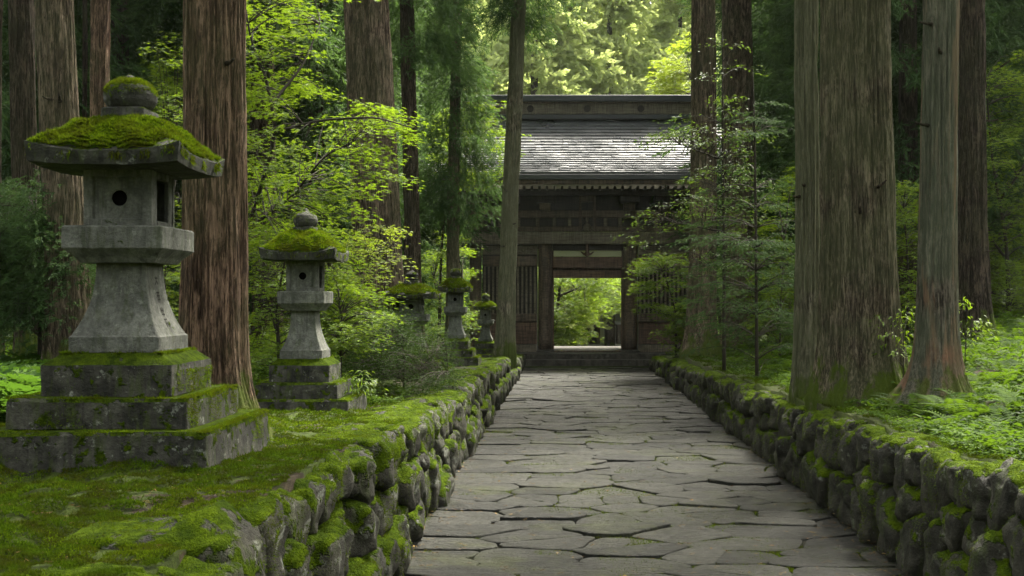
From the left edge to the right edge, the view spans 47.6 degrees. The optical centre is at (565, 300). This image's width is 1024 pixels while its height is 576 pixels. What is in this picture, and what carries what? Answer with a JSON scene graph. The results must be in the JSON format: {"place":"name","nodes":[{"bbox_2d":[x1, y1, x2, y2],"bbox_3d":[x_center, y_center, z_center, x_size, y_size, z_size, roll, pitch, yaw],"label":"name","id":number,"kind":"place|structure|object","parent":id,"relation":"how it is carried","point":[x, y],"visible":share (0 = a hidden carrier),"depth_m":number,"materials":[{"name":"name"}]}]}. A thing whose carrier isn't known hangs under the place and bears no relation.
{"place":"outdoors","nodes":[
{"label":"outdoors","id":0,"kind":"place"},
{"bbox_2d":[0,31,1023,573],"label":"ground","id":1,"kind":"structure","parent":0,"point":[174,559],"depth_m":6.20,"materials":[{"name":"green plant"}]},
{"bbox_2d":[0,0,4,353],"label":"cedar tree","id":2,"kind":"object","parent":1,"relation":"on","point":[1,20],"visible":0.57,"depth_m":14.00,"materials":[{"name":"brown plant"}]},
{"bbox_2d":[4,279,12,345],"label":"forest bush","id":3,"kind":"object","parent":1,"relation":"on","point":[9,330],"visible":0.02,"depth_m":19.50,"materials":[{"name":"green plant"}]},
{"bbox_2d":[0,344,50,422],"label":"ferns","id":4,"kind":"object","parent":1,"relation":"on","point":[20,375],"visible":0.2,"depth_m":9.10,"materials":[{"name":"green plant"}]},
{"bbox_2d":[8,0,43,357],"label":"cedar tree","id":5,"kind":"object","parent":1,"relation":"on","point":[21,44],"visible":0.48,"depth_m":15.86,"materials":[{"name":"brown plant"}]},
{"bbox_2d":[0,168,95,359],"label":"yew shrub","id":6,"kind":"object","parent":1,"relation":"on","point":[23,230],"visible":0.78,"depth_m":12.27,"materials":[{"name":"green plant"}]},
{"bbox_2d":[35,0,91,359],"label":"cedar tree","id":7,"kind":"object","parent":1,"relation":"on","point":[57,85],"visible":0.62,"depth_m":12.34,"materials":[{"name":"brown plant"}]},
{"bbox_2d":[1,0,150,208],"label":"cedar tree","id":8,"kind":"object","parent":1,"relation":"on","point":[5,129],"visible":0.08,"depth_m":23.52,"materials":[{"name":"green plant"}]},
{"bbox_2d":[82,0,87,182],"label":"cedar tree","id":9,"kind":"object","parent":1,"relation":"on","point":[84,52],"visible":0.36,"depth_m":22.96,"materials":[{"name":"brown plant"}]},
{"bbox_2d":[1,0,180,267],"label":"cedar tree","id":10,"kind":"object","parent":1,"relation":"on","point":[89,43],"depth_m":29.47,"materials":[{"name":"green plant"}]},
{"bbox_2d":[90,0,109,286],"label":"cedar tree","id":11,"kind":"object","parent":1,"relation":"on","point":[100,45],"visible":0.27,"depth_m":18.88,"materials":[{"name":"red plant"}]},
{"bbox_2d":[0,75,269,475],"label":"stone lantern","id":12,"kind":"object","parent":1,"relation":"on","point":[126,375],"visible":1,"depth_m":6.66,"materials":[{"name":"stone"}]},
{"bbox_2d":[1,0,297,329],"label":"cedar tree","id":13,"kind":"object","parent":1,"relation":"on","point":[120,47],"visible":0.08,"depth_m":26.40,"materials":[{"name":"green plant"}]},
{"bbox_2d":[137,30,182,314],"bbox_3d":[-7.605,-2.349,22.423,1.577,6.808,6.332,0,0,-20],"label":"maple tree","id":14,"kind":"object","parent":1,"relation":"on","point":[176,105],"visible":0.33,"depth_m":21.68,"materials":[{"name":"green plant"}]},
{"bbox_2d":[163,269,179,321],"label":"forest bush","id":15,"kind":"object","parent":1,"relation":"on","point":[170,287],"visible":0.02,"depth_m":24.77,"materials":[{"name":"green plant"}]},
{"bbox_2d":[4,334,350,387],"bbox_3d":[-9.696,0.640,21.459,12.924,2.308,25.262,0,0,0],"label":"leafy ground cover","id":16,"kind":"object","parent":1,"relation":"on","point":[261,373],"visible":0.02,"depth_m":17.18,"materials":[{"name":"green plant"}]},
{"bbox_2d":[76,6,284,303],"bbox_3d":[-11.164,-8.703,32.861,7.887,20.669,7.945,0,0,0],"label":"cedar tree","id":17,"kind":"object","parent":1,"relation":"on","point":[165,108],"depth_m":31.87,"materials":[{"name":"green plant"}]},
{"bbox_2d":[0,408,399,575],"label":"moss carpet","id":18,"kind":"object","parent":1,"relation":"on","point":[139,549],"visible":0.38,"depth_m":5.07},
{"bbox_2d":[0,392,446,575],"bbox_3d":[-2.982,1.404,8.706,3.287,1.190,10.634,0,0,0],"label":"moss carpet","id":19,"kind":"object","parent":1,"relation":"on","point":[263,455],"visible":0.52,"depth_m":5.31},
{"bbox_2d":[178,0,273,436],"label":"cedar tree","id":20,"kind":"object","parent":1,"relation":"on","point":[213,320],"visible":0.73,"depth_m":8.23,"materials":[{"name":"red plant"}]},
{"bbox_2d":[113,0,345,352],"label":"maple tree","id":21,"kind":"object","parent":1,"relation":"on","point":[259,124],"visible":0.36,"depth_m":25.75,"materials":[{"name":"green plant"}]},
{"bbox_2d":[78,0,402,320],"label":"maple tree","id":22,"kind":"object","parent":1,"relation":"on","point":[248,123],"visible":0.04,"depth_m":30.00,"materials":[{"name":"green plant"}]},
{"bbox_2d":[34,354,525,575],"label":"fieldstone wall","id":23,"kind":"structure","parent":1,"relation":"on","point":[371,499],"depth_m":7.09,"materials":[{"name":"stone"}]},
{"bbox_2d":[253,239,352,346],"bbox_3d":[-5.019,-0.118,24.296,2.978,2.765,4.866,0,0,-16],"label":"forest bush","id":24,"kind":"object","parent":1,"relation":"on","point":[284,281],"visible":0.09,"depth_m":23.98,"materials":[{"name":"green plant"}]},
{"bbox_2d":[178,0,440,339],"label":"maple tree","id":25,"kind":"object","parent":1,"relation":"on","point":[319,103],"visible":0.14,"depth_m":29.12,"materials":[{"name":"green plant"}]},
{"bbox_2d":[255,208,366,412],"bbox_3d":[-2.688,0.134,12.000,1.118,2.180,1.118,0,0,0],"label":"stone lantern","id":26,"kind":"object","parent":1,"relation":"on","point":[304,371],"visible":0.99,"depth_m":11.76,"materials":[{"name":"stone"}]},
{"bbox_2d":[248,221,391,369],"bbox_3d":[-3.475,0.064,14.935,2.194,2.320,4.222,0,0,-15],"label":"maple shrub","id":27,"kind":"object","parent":1,"relation":"on","point":[266,276],"visible":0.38,"depth_m":14.58,"materials":[{"name":"green plant"}]},
{"bbox_2d":[246,0,440,271],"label":"maple tree","id":28,"kind":"object","parent":1,"relation":"on","point":[263,181],"visible":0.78,"depth_m":14.09,"materials":[{"name":"green plant"}]},
{"bbox_2d":[250,0,442,347],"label":"cedar tree","id":29,"kind":"object","parent":1,"relation":"on","point":[426,246],"depth_m":37.91,"materials":[{"name":"green plant"}]},
{"bbox_2d":[320,276,404,376],"bbox_3d":[-2.479,0.456,13.274,1.474,1.483,1.779,0,0,0],"label":"young maple","id":30,"kind":"object","parent":1,"relation":"on","point":[342,326],"visible":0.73,"depth_m":13.18,"materials":[{"name":"green plant"}]},
{"bbox_2d":[339,370,386,403],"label":"seedling","id":31,"kind":"object","parent":1,"relation":"on","point":[358,381],"visible":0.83,"depth_m":12.03,"materials":[{"name":"green plant"}]},
{"bbox_2d":[342,0,403,369],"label":"cedar tree","id":32,"kind":"object","parent":1,"relation":"on","point":[369,66],"visible":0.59,"depth_m":18.18,"materials":[{"name":"brown plant"}]},
{"bbox_2d":[335,223,420,385],"bbox_3d":[-2.418,0.104,14.471,1.263,2.126,1.429,0,0,0],"label":"sapling","id":33,"kind":"object","parent":1,"relation":"on","point":[376,248],"visible":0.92,"depth_m":14.41,"materials":[{"name":"green plant"}]},
{"bbox_2d":[276,0,500,285],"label":"cedar tree","id":34,"kind":"object","parent":1,"relation":"on","point":[433,240],"visible":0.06,"depth_m":33.35,"materials":[{"name":"green plant"}]},
{"bbox_2d":[329,0,469,341],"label":"cedar tree","id":35,"kind":"object","parent":1,"relation":"on","point":[433,300],"visible":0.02,"depth_m":45.40,"materials":[{"name":"green plant"}]},
{"bbox_2d":[342,361,458,404],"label":"leafy ground cover","id":36,"kind":"object","parent":1,"relation":"on","point":[379,386],"visible":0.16,"depth_m":14.10,"materials":[{"name":"green plant"}]},
{"bbox_2d":[337,300,472,398],"bbox_3d":[-2.166,0.657,14.716,1.897,1.467,2.631,0,0,0],"label":"azalea shrub","id":37,"kind":"object","parent":1,"relation":"on","point":[389,359],"visible":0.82,"depth_m":14.36,"materials":[{"name":"green plant"}]},
{"bbox_2d":[330,0,491,336],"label":"cedar tree","id":38,"kind":"object","parent":1,"relation":"on","point":[408,49],"visible":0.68,"depth_m":22.89,"materials":[{"name":"green plant"}]},
{"bbox_2d":[376,270,451,381],"bbox_3d":[-2.379,0.386,17.997,1.180,1.743,1.190,0,0,0],"label":"stone lantern","id":39,"kind":"object","parent":1,"relation":"on","point":[410,288],"visible":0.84,"depth_m":17.77,"materials":[{"name":"stone"}]},
{"bbox_2d":[394,0,469,327],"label":"cedar tree","id":40,"kind":"object","parent":1,"relation":"on","point":[465,277],"visible":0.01,"depth_m":55.49,"materials":[{"name":"green plant"}]},
{"bbox_2d":[417,0,481,342],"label":"cedar tree","id":41,"kind":"object","parent":1,"relation":"on","point":[467,300],"visible":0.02,"depth_m":61.30,"materials":[{"name":"green plant"}]},
{"bbox_2d":[421,230,482,348],"bbox_3d":[-3.119,-0.149,30.226,2.304,3.352,4.590,0,0,0],"label":"forest bush","id":42,"kind":"object","parent":1,"relation":"on","point":[436,258],"visible":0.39,"depth_m":29.70,"materials":[{"name":"green plant"}]},
{"bbox_2d":[435,267,482,366],"bbox_3d":[-2.084,0.309,21.998,0.974,1.904,0.975,0,0,0],"label":"stone lantern","id":43,"kind":"object","parent":1,"relation":"on","point":[455,286],"visible":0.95,"depth_m":21.80,"materials":[{"name":"stone"}]},
{"bbox_2d":[399,0,520,336],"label":"cedar tree","id":44,"kind":"object","parent":1,"relation":"on","point":[449,211],"visible":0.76,"depth_m":27.29,"materials":[{"name":"green plant"}]},
{"bbox_2d":[427,0,503,338],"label":"cedar tree","id":45,"kind":"object","parent":1,"relation":"on","point":[480,1],"depth_m":73.25,"materials":[{"name":"green plant"}]},
{"bbox_2d":[419,100,531,347],"bbox_3d":[-2.243,-1.809,29.157,2.862,6.534,3.885,0,0,0],"label":"maple tree","id":46,"kind":"object","parent":1,"relation":"on","point":[498,131],"visible":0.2,"depth_m":29.00,"materials":[{"name":"green plant"}]},
{"bbox_2d":[472,293,496,357],"bbox_3d":[-1.791,0.584,25.998,0.837,1.538,0.840,0,0,0],"label":"stone lantern","id":47,"kind":"object","parent":1,"relation":"on","point":[484,343],"visible":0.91,"depth_m":25.82,"materials":[{"name":"stone"}]},
{"bbox_2d":[441,0,587,368],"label":"cedar tree","id":48,"kind":"object","parent":1,"relation":"on","point":[520,21],"visible":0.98,"depth_m":25.36,"materials":[{"name":"brown plant"}]},
{"bbox_2d":[462,0,625,345],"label":"cedar tree","id":49,"kind":"object","parent":1,"relation":"on","point":[587,63],"visible":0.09,"depth_m":68.53,"materials":[{"name":"green plant"}]},
{"bbox_2d":[537,21,625,345],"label":"cedar tree","id":50,"kind":"object","parent":1,"relation":"on","point":[614,87],"visible":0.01,"depth_m":82.64,"materials":[{"name":"green plant"}]},
{"bbox_2d":[554,256,620,345],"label":"maple tree","id":51,"kind":"object","parent":1,"relation":"on","point":[565,297],"visible":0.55,"depth_m":43.27,"materials":[{"name":"green plant"}]},
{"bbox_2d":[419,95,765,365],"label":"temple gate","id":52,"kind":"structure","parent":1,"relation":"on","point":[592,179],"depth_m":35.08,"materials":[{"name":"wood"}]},
{"bbox_2d":[565,278,620,316],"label":"maple tree","id":53,"kind":"object","parent":1,"relation":"on","point":[610,300],"visible":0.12,"depth_m":55.36,"materials":[{"name":"green plant"}]},
{"bbox_2d":[582,313,620,345],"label":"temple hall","id":54,"kind":"structure","parent":1,"relation":"on","point":[596,340],"depth_m":75.92,"materials":[{"name":"brown wood"}]},
{"bbox_2d":[582,328,596,343],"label":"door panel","id":55,"kind":"structure","parent":54,"relation":"in","point":[594,339],"depth_m":75.95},
{"bbox_2d":[600,326,615,343],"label":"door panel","id":56,"kind":"structure","parent":54,"relation":"in","point":[601,329],"depth_m":75.93,"materials":[{"name":"brown wood"}]},
{"bbox_2d":[543,0,684,345],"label":"cedar tree","id":57,"kind":"object","parent":1,"relation":"on","point":[622,16],"visible":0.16,"depth_m":72.56,"materials":[{"name":"green plant"}]},
{"bbox_2d":[615,1,677,85],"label":"cedar tree","id":58,"kind":"object","parent":1,"relation":"on","point":[655,10],"depth_m":84.94,"materials":[{"name":"green plant"}]},
{"bbox_2d":[622,251,688,357],"bbox_3d":[2.552,0.088,28.244,2.367,2.653,2.957,0,0,0],"label":"bright shrub","id":59,"kind":"object","parent":1,"relation":"on","point":[678,314],"visible":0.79,"depth_m":28.02,"materials":[{"name":"green plant"}]},
{"bbox_2d":[615,0,721,333],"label":"cedar tree","id":60,"kind":"object","parent":1,"relation":"on","point":[668,28],"visible":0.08,"depth_m":74.86,"materials":[{"name":"green plant"}]},
{"bbox_2d":[645,32,721,326],"bbox_3d":[3.884,-3.822,39.423,2.703,10.750,4.202,0,0,21],"label":"maple tree","id":61,"kind":"object","parent":1,"relation":"on","point":[674,89],"visible":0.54,"depth_m":39.02,"materials":[{"name":"green plant"}]},
{"bbox_2d":[679,0,721,359],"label":"cedar tree","id":62,"kind":"object","parent":1,"relation":"on","point":[703,27],"visible":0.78,"depth_m":25.74,"materials":[{"name":"brown plant"}]},
{"bbox_2d":[610,32,790,371],"bbox_3d":[2.370,-1.687,19.929,3.273,5.895,2.678,0,0,0],"label":"broadleaf sapling","id":63,"kind":"object","parent":1,"relation":"on","point":[691,181],"visible":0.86,"depth_m":19.98,"materials":[{"name":"green plant"}]},
{"bbox_2d":[715,6,721,335],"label":"cedar tree","id":64,"kind":"object","parent":1,"relation":"on","point":[717,37],"visible":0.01,"depth_m":86.75,"materials":[{"name":"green plant"}]},
{"bbox_2d":[660,72,794,376],"bbox_3d":[2.805,-1.106,17.578,2.712,4.692,2.553,0,0,0],"label":"fir sapling","id":65,"kind":"object","parent":1,"relation":"on","point":[756,288],"visible":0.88,"depth_m":17.52,"materials":[{"name":"green plant"}]},
{"bbox_2d":[719,0,759,349],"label":"cedar tree","id":66,"kind":"object","parent":1,"relation":"on","point":[736,29],"visible":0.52,"depth_m":28.69,"materials":[{"name":"brown plant"}]},
{"bbox_2d":[716,3,769,334],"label":"cedar tree","id":67,"kind":"object","parent":1,"relation":"on","point":[717,212],"depth_m":59.77,"materials":[{"name":"green plant"}]},
{"bbox_2d":[717,0,781,337],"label":"cedar tree","id":68,"kind":"object","parent":1,"relation":"on","point":[764,250],"visible":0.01,"depth_m":47.83,"materials":[{"name":"green plant"}]},
{"bbox_2d":[717,229,794,346],"bbox_3d":[4.774,-0.198,27.319,2.746,3.046,4.519,0,0,10],"label":"forest bush","id":69,"kind":"object","parent":1,"relation":"on","point":[738,293],"visible":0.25,"depth_m":26.93,"materials":[{"name":"green plant"}]},
{"bbox_2d":[737,161,794,361],"bbox_3d":[4.023,-0.702,21.868,1.575,3.777,3.542,0,0,10],"label":"maple shrub","id":70,"kind":"object","parent":1,"relation":"on","point":[781,293],"visible":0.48,"depth_m":21.49,"materials":[{"name":"green plant"}]},
{"bbox_2d":[716,0,819,334],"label":"cedar tree","id":71,"kind":"object","parent":1,"relation":"on","point":[760,202],"depth_m":43.78,"materials":[{"name":"green plant"}]},
{"bbox_2d":[645,0,898,315],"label":"cedar tree","id":72,"kind":"object","parent":1,"relation":"on","point":[758,58],"visible":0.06,"depth_m":33.29,"materials":[{"name":"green plant"}]},
{"bbox_2d":[788,0,819,403],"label":"cedar tree","id":73,"kind":"object","parent":1,"relation":"on","point":[807,168],"visible":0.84,"depth_m":13.38,"materials":[{"name":"brown plant"}]},
{"bbox_2d":[687,0,922,303],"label":"cedar tree","id":74,"kind":"object","parent":1,"relation":"on","point":[779,74],"visible":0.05,"depth_m":29.85,"materials":[{"name":"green plant"}]},
{"bbox_2d":[717,0,921,305],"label":"cedar tree","id":75,"kind":"object","parent":1,"relation":"on","point":[765,14],"depth_m":36.23,"materials":[{"name":"green plant"}]},
{"bbox_2d":[648,356,1023,575],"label":"fieldstone wall","id":76,"kind":"structure","parent":1,"relation":"on","point":[909,503],"depth_m":8.72,"materials":[{"name":"stone"}]},
{"bbox_2d":[666,320,1023,386],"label":"leaf ground cover","id":77,"kind":"object","parent":1,"relation":"on","point":[746,372],"visible":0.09,"depth_m":19.72,"materials":[{"name":"green plant"}]},
{"bbox_2d":[677,299,1023,421],"bbox_3d":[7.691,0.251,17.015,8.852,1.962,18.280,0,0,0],"label":"tall leafy ground cover","id":78,"kind":"object","parent":1,"relation":"on","point":[1012,381],"visible":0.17,"depth_m":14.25,"materials":[{"name":"green plant"}]},
{"bbox_2d":[688,352,1023,460],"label":"moss carpet","id":79,"kind":"object","parent":1,"relation":"on","point":[936,440],"visible":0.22,"depth_m":10.73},
{"bbox_2d":[804,0,908,410],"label":"cedar tree","id":80,"kind":"object","parent":1,"relation":"on","point":[858,284],"visible":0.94,"depth_m":12.07,"materials":[{"name":"brown plant"}]},
{"bbox_2d":[712,299,1023,460],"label":"leafy ground cover","id":81,"kind":"object","parent":1,"relation":"on","point":[986,431],"visible":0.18,"depth_m":9.40,"materials":[{"name":"green plant"}]},
{"bbox_2d":[727,311,1023,427],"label":"ferns","id":82,"kind":"object","parent":1,"relation":"on","point":[992,409],"visible":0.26,"depth_m":10.71,"materials":[{"name":"green plant"}]},
{"bbox_2d":[738,0,1023,323],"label":"cedar tree","id":83,"kind":"object","parent":1,"relation":"on","point":[906,20],"visible":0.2,"depth_m":25.64,"materials":[{"name":"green plant"}]},
{"bbox_2d":[866,296,915,376],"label":"seedling","id":84,"kind":"object","parent":1,"relation":"on","point":[907,332],"visible":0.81,"depth_m":11.77,"materials":[{"name":"green plant"}]},
{"bbox_2d":[896,180,918,338],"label":"maple shrub","id":85,"kind":"object","parent":1,"relation":"on","point":[906,215],"visible":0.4,"depth_m":20.95,"materials":[{"name":"green plant"}]},
{"bbox_2d":[877,0,980,415],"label":"cedar tree","id":86,"kind":"object","parent":1,"relation":"on","point":[936,360],"visible":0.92,"depth_m":11.26,"materials":[{"name":"brown plant"}]},
{"bbox_2d":[891,0,1023,217],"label":"cedar tree","id":87,"kind":"object","parent":1,"relation":"on","point":[995,27],"visible":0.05,"depth_m":27.00,"materials":[{"name":"green plant"}]},
{"bbox_2d":[891,0,1023,304],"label":"cedar tree","id":88,"kind":"object","parent":1,"relation":"on","point":[1006,24],"visible":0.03,"depth_m":28.44,"materials":[{"name":"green plant"}]},
{"bbox_2d":[958,0,997,341],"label":"cedar tree","id":89,"kind":"object","parent":1,"relation":"on","point":[974,275],"visible":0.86,"depth_m":18.32,"materials":[{"name":"brown plant"}]},
{"bbox_2d":[959,296,998,364],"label":"seedling","id":90,"kind":"object","parent":1,"relation":"on","point":[977,324],"visible":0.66,"depth_m":12.65,"materials":[{"name":"green plant"}]},
{"bbox_2d":[985,50,1023,318],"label":"maple tree","id":91,"kind":"object","parent":1,"relation":"on","point":[1009,297],"visible":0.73,"depth_m":22.83,"materials":[{"name":"green plant"}]},
{"bbox_2d":[989,236,1023,304],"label":"forest bush","id":92,"kind":"object","parent":1,"relation":"on","point":[994,269],"visible":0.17,"depth_m":26.56,"materials":[{"name":"green plant"}]},
{"bbox_2d":[403,367,902,575],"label":"stone path","id":93,"kind":"structure","parent":0,"point":[515,540],"depth_m":10.99,"materials":[{"name":"grey stone"}]},
{"bbox_2d":[1,354,973,575],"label":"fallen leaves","id":94,"kind":"object","parent":93,"relation":"on","point":[571,469],"visible":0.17,"depth_m":9.49,"materials":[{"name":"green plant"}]},
{"bbox_2d":[5,381,979,575],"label":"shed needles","id":95,"kind":"object","parent":93,"relation":"on","point":[539,519],"visible":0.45,"depth_m":8.99,"materials":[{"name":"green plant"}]},
{"bbox_2d":[424,386,901,575],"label":"joint moss","id":96,"kind":"object","parent":93,"relation":"on","point":[769,552],"visible":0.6,"depth_m":10.67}
]}

